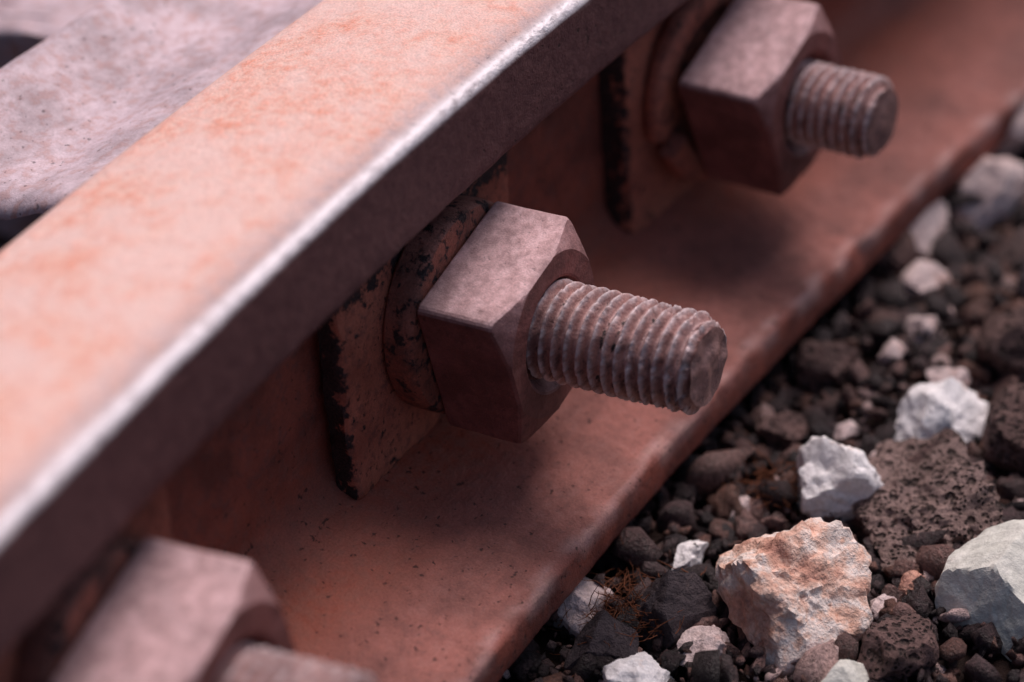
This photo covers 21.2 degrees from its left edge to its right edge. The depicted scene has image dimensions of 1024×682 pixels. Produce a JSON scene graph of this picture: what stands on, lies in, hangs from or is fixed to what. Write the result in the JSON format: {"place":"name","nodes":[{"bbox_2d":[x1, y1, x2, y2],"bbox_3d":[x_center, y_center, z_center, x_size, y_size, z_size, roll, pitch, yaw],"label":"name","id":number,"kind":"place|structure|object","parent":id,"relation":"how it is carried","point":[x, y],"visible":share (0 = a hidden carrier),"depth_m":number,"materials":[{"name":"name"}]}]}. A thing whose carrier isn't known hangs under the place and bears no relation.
{"place":"outdoors","nodes":[
{"label":"outdoors","id":0,"kind":"place"},
{"bbox_2d":[0,145,1023,681],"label":"gravel","id":1,"kind":"structure","parent":0,"point":[976,289],"depth_m":0.68,"materials":[{"name":"brown gravel"}]},
{"bbox_2d":[554,577,613,640],"bbox_3d":[0.014,0.062,0.642,0.016,0.014,0.018,14,37,27],"label":"white stone","id":2,"kind":"object","parent":1,"relation":"on","point":[577,600],"visible":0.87,"depth_m":0.64,"materials":[{"name":"grey stone"}]},
{"bbox_2d":[563,610,638,669],"bbox_3d":[0.022,0.072,0.628,0.017,0.017,0.018,14,37,27],"label":"dark stone","id":3,"kind":"object","parent":1,"relation":"on","point":[599,628],"visible":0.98,"depth_m":0.62,"materials":[{"name":"black stone"}]},
{"bbox_2d":[548,536,706,676],"bbox_3d":[0.024,0.063,0.636,0.038,0.018,0.048,14,37,27],"label":"dry moss","id":4,"kind":"object","parent":1,"relation":"on","point":[624,603],"visible":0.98,"depth_m":0.64,"materials":[{"name":"brown plant"}]},
{"bbox_2d":[598,651,674,681],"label":"white stone","id":5,"kind":"object","parent":1,"relation":"on","point":[643,666],"visible":1,"depth_m":0.61,"materials":[{"name":"white stone"}]},
{"bbox_2d":[634,570,717,650],"bbox_3d":[0.037,0.062,0.636,0.018,0.020,0.020,14,37,27],"label":"dark stone","id":6,"kind":"object","parent":1,"relation":"on","point":[671,593],"visible":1,"depth_m":0.63,"materials":[{"name":"black stone"}]},
{"bbox_2d":[672,540,708,570],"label":"white stone","id":7,"kind":"object","parent":1,"relation":"on","point":[688,554],"visible":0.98,"depth_m":0.65,"materials":[{"name":"white stone"}]},
{"bbox_2d":[677,625,729,666],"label":"pink stone","id":8,"kind":"object","parent":1,"relation":"on","point":[705,638],"visible":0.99,"depth_m":0.62,"materials":[{"name":"pink stone"}]},
{"bbox_2d":[730,496,749,516],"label":"pale pink stone","id":9,"kind":"object","parent":1,"relation":"on","point":[744,501],"visible":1,"depth_m":0.67,"materials":[{"name":"pink stone"}]},
{"bbox_2d":[721,440,800,513],"bbox_3d":[0.063,0.034,0.676,0.027,0.012,0.022,14,37,27],"label":"dry moss","id":10,"kind":"object","parent":1,"relation":"on","point":[757,482],"visible":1,"depth_m":0.68,"materials":[{"name":"brown plant"}]},
{"bbox_2d":[756,411,807,451],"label":"brown stone","id":11,"kind":"object","parent":1,"relation":"on","point":[784,430],"visible":1,"depth_m":0.70,"materials":[{"name":"brown stone"}]},
{"bbox_2d":[715,517,872,677],"bbox_3d":[0.068,0.058,0.632,0.036,0.029,0.036,-13,33,-13],"label":"pink quartz rock","id":12,"kind":"object","parent":1,"relation":"on","point":[796,592],"visible":1,"depth_m":0.62,"materials":[{"name":"stone"}]},
{"bbox_2d":[794,339,860,391],"bbox_3d":[0.082,0.006,0.722,0.015,0.017,0.021,14,37,27],"label":"brown stone","id":13,"kind":"object","parent":1,"relation":"on","point":[819,362],"visible":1,"depth_m":0.71,"materials":[{"name":"brown stone"}]},
{"bbox_2d":[796,436,883,521],"bbox_3d":[0.081,0.034,0.672,0.023,0.022,0.019,-6,33,-2],"label":"white stone","id":14,"kind":"object","parent":1,"relation":"on","point":[836,479],"visible":0.93,"depth_m":0.67,"materials":[{"name":"white stone"}]},
{"bbox_2d":[821,659,869,681],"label":"pale stone","id":15,"kind":"object","parent":1,"relation":"on","point":[844,670],"visible":1,"depth_m":0.61,"materials":[{"name":"white stone"}]},
{"bbox_2d":[833,420,859,441],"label":"pale pink stone","id":16,"kind":"object","parent":1,"relation":"on","point":[848,429],"visible":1,"depth_m":0.70,"materials":[{"name":"pink stone"}]},
{"bbox_2d":[870,594,896,620],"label":"pale pink stone","id":17,"kind":"object","parent":1,"relation":"on","point":[876,604],"visible":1,"depth_m":0.64,"materials":[{"name":"pink stone"}]},
{"bbox_2d":[878,338,905,366],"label":"pale pink stone","id":18,"kind":"object","parent":1,"relation":"on","point":[894,348],"visible":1,"depth_m":0.72,"materials":[{"name":"pink stone"}]},
{"bbox_2d":[868,228,919,282],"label":"brown stone","id":19,"kind":"object","parent":1,"relation":"on","point":[901,253],"visible":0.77,"depth_m":0.76,"materials":[{"name":"brown stone"}]},
{"bbox_2d":[856,613,938,681],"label":"brown stone","id":20,"kind":"object","parent":1,"relation":"on","point":[894,648],"visible":1,"depth_m":0.61,"materials":[{"name":"brown stone"}]},
{"bbox_2d":[899,570,924,594],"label":"pink stone","id":21,"kind":"object","parent":1,"relation":"on","point":[906,583],"visible":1,"depth_m":0.64,"materials":[{"name":"stone"}]},
{"bbox_2d":[904,316,940,347],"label":"white stone","id":22,"kind":"object","parent":1,"relation":"on","point":[927,323],"visible":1,"depth_m":0.73,"materials":[{"name":"white stone"}]},
{"bbox_2d":[901,260,950,295],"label":"white stone","id":23,"kind":"object","parent":1,"relation":"on","point":[921,277],"visible":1,"depth_m":0.75,"materials":[{"name":"white stone"}]},
{"bbox_2d":[852,433,1002,583],"bbox_3d":[0.102,0.041,0.666,0.040,0.023,0.056,-11,33,-10],"label":"lava rock","id":24,"kind":"object","parent":1,"relation":"on","point":[944,484],"visible":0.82,"depth_m":0.66,"materials":[{"name":"brown stone"}]},
{"bbox_2d":[909,199,947,261],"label":"pale pink stone","id":25,"kind":"object","parent":1,"relation":"on","point":[928,227],"visible":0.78,"depth_m":0.77,"materials":[{"name":"stone"}]},
{"bbox_2d":[906,427,956,462],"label":"brown stone","id":26,"kind":"object","parent":1,"relation":"on","point":[920,455],"visible":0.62,"depth_m":0.68,"materials":[{"name":"brown stone"}]},
{"bbox_2d":[893,377,987,449],"bbox_3d":[0.109,0.020,0.692,0.029,0.019,0.018,-21,36,-23],"label":"white stone","id":27,"kind":"object","parent":1,"relation":"on","point":[927,411],"visible":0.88,"depth_m":0.69,"materials":[{"name":"white stone"}]},
{"bbox_2d":[925,367,970,388],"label":"pale pink stone","id":28,"kind":"object","parent":1,"relation":"on","point":[938,374],"visible":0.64,"depth_m":0.71,"materials":[{"name":"pink stone"}]},
{"bbox_2d":[958,231,973,250],"bbox_3d":[0.125,-0.028,0.758,0.007,0.002,0.007,14,37,27],"label":"twig","id":29,"kind":"object","parent":1,"relation":"on","point":[969,241],"visible":1,"depth_m":0.76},
{"bbox_2d":[934,520,1023,661],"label":"pale green stone","id":30,"kind":"object","parent":1,"relation":"on","point":[981,580],"visible":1,"depth_m":0.63,"materials":[{"name":"stone"}]},
{"bbox_2d":[952,157,1023,232],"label":"pale stone","id":31,"kind":"object","parent":1,"relation":"on","point":[998,184],"visible":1,"depth_m":0.78,"materials":[{"name":"grey stone"}]},
{"bbox_2d":[975,307,1023,383],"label":"brown stone","id":32,"kind":"object","parent":1,"relation":"on","point":[1000,346],"visible":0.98,"depth_m":0.71,"materials":[{"name":"brown stone"}]},
{"bbox_2d":[977,383,1023,477],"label":"brown stone","id":33,"kind":"object","parent":1,"relation":"on","point":[1002,437],"visible":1,"depth_m":0.68,"materials":[{"name":"brown stone"}]},
{"bbox_2d":[988,107,1023,158],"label":"pale stone","id":34,"kind":"object","parent":1,"relation":"on","point":[1011,145],"visible":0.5,"depth_m":0.80,"materials":[{"name":"grey stone"}]},
{"bbox_2d":[1014,268,1023,299],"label":"dark stone","id":35,"kind":"object","parent":1,"relation":"on","point":[1019,293],"visible":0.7,"depth_m":0.73,"materials":[{"name":"brown stone"}]},
{"bbox_2d":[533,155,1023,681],"bbox_3d":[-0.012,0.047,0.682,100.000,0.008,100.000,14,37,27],"label":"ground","id":36,"kind":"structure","parent":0,"point":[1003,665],"depth_m":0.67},
{"bbox_2d":[0,0,322,238],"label":"tie","id":37,"kind":"object","parent":36,"relation":"on","point":[89,89],"visible":0.28,"depth_m":0.67,"materials":[{"name":"grey concrete"}]},
{"bbox_2d":[0,0,1023,681],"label":"rail","id":38,"kind":"object","parent":36,"relation":"on","point":[182,284],"visible":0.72,"depth_m":0.61,"materials":[{"name":"metal"}]},
{"bbox_2d":[0,483,375,681],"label":"rail bolt","id":39,"kind":"object","parent":38,"relation":"attached to","point":[142,596],"visible":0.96,"depth_m":0.52,"materials":[{"name":"brown metal"}]},
{"bbox_2d":[317,152,727,499],"bbox_3d":[0.010,-0.001,0.630,0.079,0.064,0.078,14,37,27],"label":"rail bolt","id":40,"kind":"object","parent":38,"relation":"attached to","point":[481,304],"visible":0.97,"depth_m":0.62,"materials":[{"name":"brown metal"}]},
{"bbox_2d":[598,0,897,233],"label":"rail bolt","id":41,"kind":"object","parent":38,"relation":"attached to","point":[775,97],"visible":1,"depth_m":0.71,"materials":[{"name":"brown metal"}]}
]}

